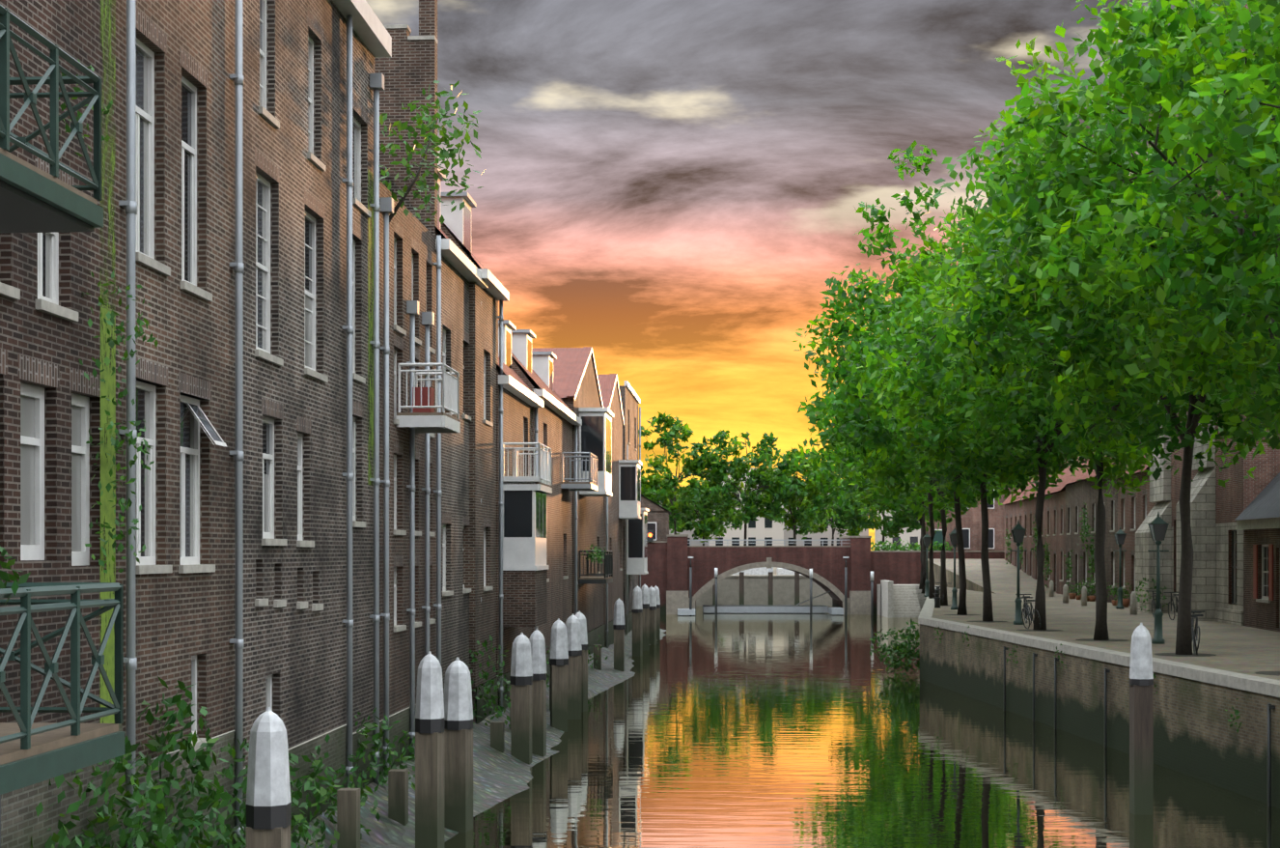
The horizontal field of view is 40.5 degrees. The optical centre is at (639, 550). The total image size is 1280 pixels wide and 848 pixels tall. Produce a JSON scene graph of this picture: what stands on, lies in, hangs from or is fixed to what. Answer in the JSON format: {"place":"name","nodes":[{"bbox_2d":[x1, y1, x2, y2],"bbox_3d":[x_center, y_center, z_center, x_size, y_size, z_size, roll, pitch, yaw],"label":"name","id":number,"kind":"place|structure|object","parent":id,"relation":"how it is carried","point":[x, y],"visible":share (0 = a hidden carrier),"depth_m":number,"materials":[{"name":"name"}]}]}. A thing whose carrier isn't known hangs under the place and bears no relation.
{"place":"outdoors","nodes":[
{"label":"outdoors","id":0,"kind":"place"},
{"bbox_2d":[379,180,441,777],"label":"house","id":1,"kind":"structure","parent":0,"point":[408,492],"depth_m":33.49,"materials":[{"name":"brick"}]},
{"bbox_2d":[290,628,666,847],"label":"embankment","id":2,"kind":"structure","parent":0,"point":[498,776],"depth_m":35.17,"materials":[{"name":"grey concrete"}]},
{"bbox_2d":[773,566,777,574],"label":"street","id":3,"kind":"structure","parent":0,"point":[774,570],"depth_m":198.31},
{"bbox_2d":[640,494,670,540],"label":"house","id":4,"kind":"structure","parent":3,"relation":"on","point":[657,519],"depth_m":142.69,"materials":[{"name":"brick"}]},
{"bbox_2d":[650,467,920,550],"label":"background houses","id":5,"kind":"structure","parent":3,"relation":"on","point":[762,528],"depth_m":254.45,"materials":[{"name":"beige paint"}]},
{"bbox_2d":[365,0,1219,550],"label":"sky","id":6,"kind":"structure","parent":0,"point":[671,189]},
{"bbox_2d":[444,606,1279,847],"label":"water","id":7,"kind":"structure","parent":0,"point":[700,728],"depth_m":38.49,"materials":[{"name":"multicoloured liquid"}]},
{"bbox_2d":[0,0,122,847],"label":"house","id":8,"kind":"structure","parent":7,"relation":"in","point":[49,418],"depth_m":16.55,"materials":[{"name":"brick"}]},
{"bbox_2d":[0,4,124,847],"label":"balconies","id":9,"kind":"structure","parent":8,"relation":"attached to","point":[34,199],"depth_m":12.81,"materials":[{"name":"metal"}]},
{"bbox_2d":[100,0,373,723],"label":"moss streaks","id":10,"kind":"object","parent":8,"relation":"attached to","point":[108,391],"visible":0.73,"depth_m":17.91,"materials":[{"name":"green plant"}]},
{"bbox_2d":[117,0,243,847],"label":"house","id":11,"kind":"structure","parent":7,"relation":"in","point":[177,76],"depth_m":20.23,"materials":[{"name":"brick"}]},
{"bbox_2d":[0,59,607,847],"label":"wall plants","id":12,"kind":"object","parent":11,"relation":"attached to","point":[170,836],"depth_m":19.17,"materials":[{"name":"green plant"}]},
{"bbox_2d":[233,0,353,847],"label":"house","id":13,"kind":"structure","parent":7,"relation":"in","point":[295,330],"depth_m":25.44,"materials":[{"name":"brick"}]},
{"bbox_2d":[345,19,384,789],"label":"house","id":14,"kind":"structure","parent":7,"relation":"in","point":[368,84],"depth_m":30.00,"materials":[{"name":"brick"}]},
{"bbox_2d":[332,0,460,433],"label":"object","id":15,"kind":"object","parent":7,"relation":"in","point":[405,64],"visible":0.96,"depth_m":36.84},
{"bbox_2d":[379,163,488,718],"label":"house","id":16,"kind":"structure","parent":7,"relation":"in","point":[459,270],"depth_m":39.14,"materials":[{"name":"brick"}]},
{"bbox_2d":[246,583,660,847],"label":"mooring posts","id":17,"kind":"object","parent":7,"relation":"in","point":[443,761],"visible":0.98,"depth_m":29.88,"materials":[{"name":"brown wood"}]},
{"bbox_2d":[440,191,509,723],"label":"house","id":18,"kind":"structure","parent":7,"relation":"in","point":[481,357],"depth_m":42.56,"materials":[{"name":"brick"}]},
{"bbox_2d":[481,319,552,711],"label":"house","id":19,"kind":"structure","parent":7,"relation":"in","point":[525,566],"depth_m":45.27,"materials":[{"name":"brick"}]},
{"bbox_2d":[502,329,597,684],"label":"house","id":20,"kind":"structure","parent":7,"relation":"in","point":[558,418],"depth_m":59.05,"materials":[{"name":"brick"}]},
{"bbox_2d":[531,346,613,655],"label":"house","id":21,"kind":"structure","parent":7,"relation":"in","point":[576,388],"depth_m":67.32,"materials":[{"name":"brick"}]},
{"bbox_2d":[587,373,641,646],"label":"house","id":22,"kind":"structure","parent":7,"relation":"in","point":[624,501],"depth_m":84.50,"materials":[{"name":"brick"}]},
{"bbox_2d":[609,380,649,635],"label":"house","id":23,"kind":"structure","parent":7,"relation":"in","point":[635,547],"depth_m":89.82,"materials":[{"name":"brick"}]},
{"bbox_2d":[677,556,873,614],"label":"bridge clutter","id":24,"kind":"object","parent":7,"relation":"in","point":[761,590],"visible":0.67,"depth_m":151.44,"materials":[{"name":"grey metal"}]},
{"bbox_2d":[638,533,1004,613],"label":"bridge","id":25,"kind":"structure","parent":7,"relation":"in","point":[668,567],"depth_m":132.45,"materials":[{"name":"brick"}]},
{"bbox_2d":[647,529,653,542],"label":"signal box","id":26,"kind":"object","parent":25,"relation":"attached to","point":[650,539],"visible":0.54,"depth_m":132.40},
{"bbox_2d":[870,537,952,550],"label":"hedge","id":27,"kind":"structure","parent":25,"relation":"on","point":[935,546],"depth_m":141.17,"materials":[{"name":"green plant"}]},
{"bbox_2d":[876,580,926,617],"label":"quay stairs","id":28,"kind":"structure","parent":7,"relation":"in","point":[893,599],"depth_m":127.47,"materials":[{"name":"stone"}]},
{"bbox_2d":[1129,622,1153,814],"bbox_3d":[9.263,3.490,32.032,0.400,4.320,0.400,0,0,1],"label":"mooring post","id":29,"kind":"object","parent":7,"relation":"in","point":[1141,737],"visible":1,"depth_m":31.86,"materials":[{"name":"brown wood"}]},
{"bbox_2d":[918,584,1279,807],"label":"quay","id":30,"kind":"structure","parent":0,"point":[1085,693],"depth_m":44.82,"materials":[{"name":"concrete"}]},
{"bbox_2d":[925,557,1056,593],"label":"street ramp","id":31,"kind":"structure","parent":30,"relation":"on","point":[1003,573],"depth_m":117.55,"materials":[{"name":"grey concrete"}]},
{"bbox_2d":[924,403,1072,550],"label":"house","id":32,"kind":"structure","parent":31,"relation":"on","point":[971,522],"depth_m":142.21,"materials":[{"name":"red brick"}]},
{"bbox_2d":[921,511,1168,643],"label":"street lamps","id":33,"kind":"object","parent":30,"relation":"on","point":[1157,525],"visible":0.85,"depth_m":59.77,"materials":[{"name":"green metal"}]},
{"bbox_2d":[1002,456,1129,594],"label":"house","id":34,"kind":"structure","parent":30,"relation":"on","point":[1053,523],"depth_m":108.56,"materials":[{"name":"red brick"}]},
{"bbox_2d":[935,582,1204,654],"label":"bicycles","id":35,"kind":"object","parent":30,"relation":"on","point":[1026,610],"visible":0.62,"depth_m":56.35,"materials":[{"name":"grey metal"}]},
{"bbox_2d":[1003,501,1168,611],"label":"plants","id":36,"kind":"object","parent":30,"relation":"on","point":[1070,568],"visible":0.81,"depth_m":90.41,"materials":[{"name":"green plant"}]},
{"bbox_2d":[1048,580,1137,613],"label":"bollards","id":37,"kind":"object","parent":30,"relation":"on","point":[1133,606],"visible":1,"depth_m":80.05,"materials":[{"name":"stone"}]},
{"bbox_2d":[1068,592,1130,607],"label":"planters","id":38,"kind":"object","parent":30,"relation":"on","point":[1126,602],"visible":0.56,"depth_m":86.89,"materials":[{"name":"ceramic"}]},
{"bbox_2d":[1060,442,1149,602],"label":"house","id":39,"kind":"structure","parent":30,"relation":"on","point":[1078,494],"depth_m":92.02,"materials":[{"name":"brick"}]},
{"bbox_2d":[1115,454,1150,606],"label":"house","id":40,"kind":"structure","parent":30,"relation":"on","point":[1133,510],"depth_m":79.50,"materials":[{"name":"red brick"}]},
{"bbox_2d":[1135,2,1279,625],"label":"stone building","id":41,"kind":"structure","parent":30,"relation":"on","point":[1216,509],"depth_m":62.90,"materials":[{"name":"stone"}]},
{"bbox_2d":[1234,472,1279,631],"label":"house","id":42,"kind":"structure","parent":30,"relation":"on","point":[1258,520],"depth_m":56.78,"materials":[{"name":"brick"}]}
]}

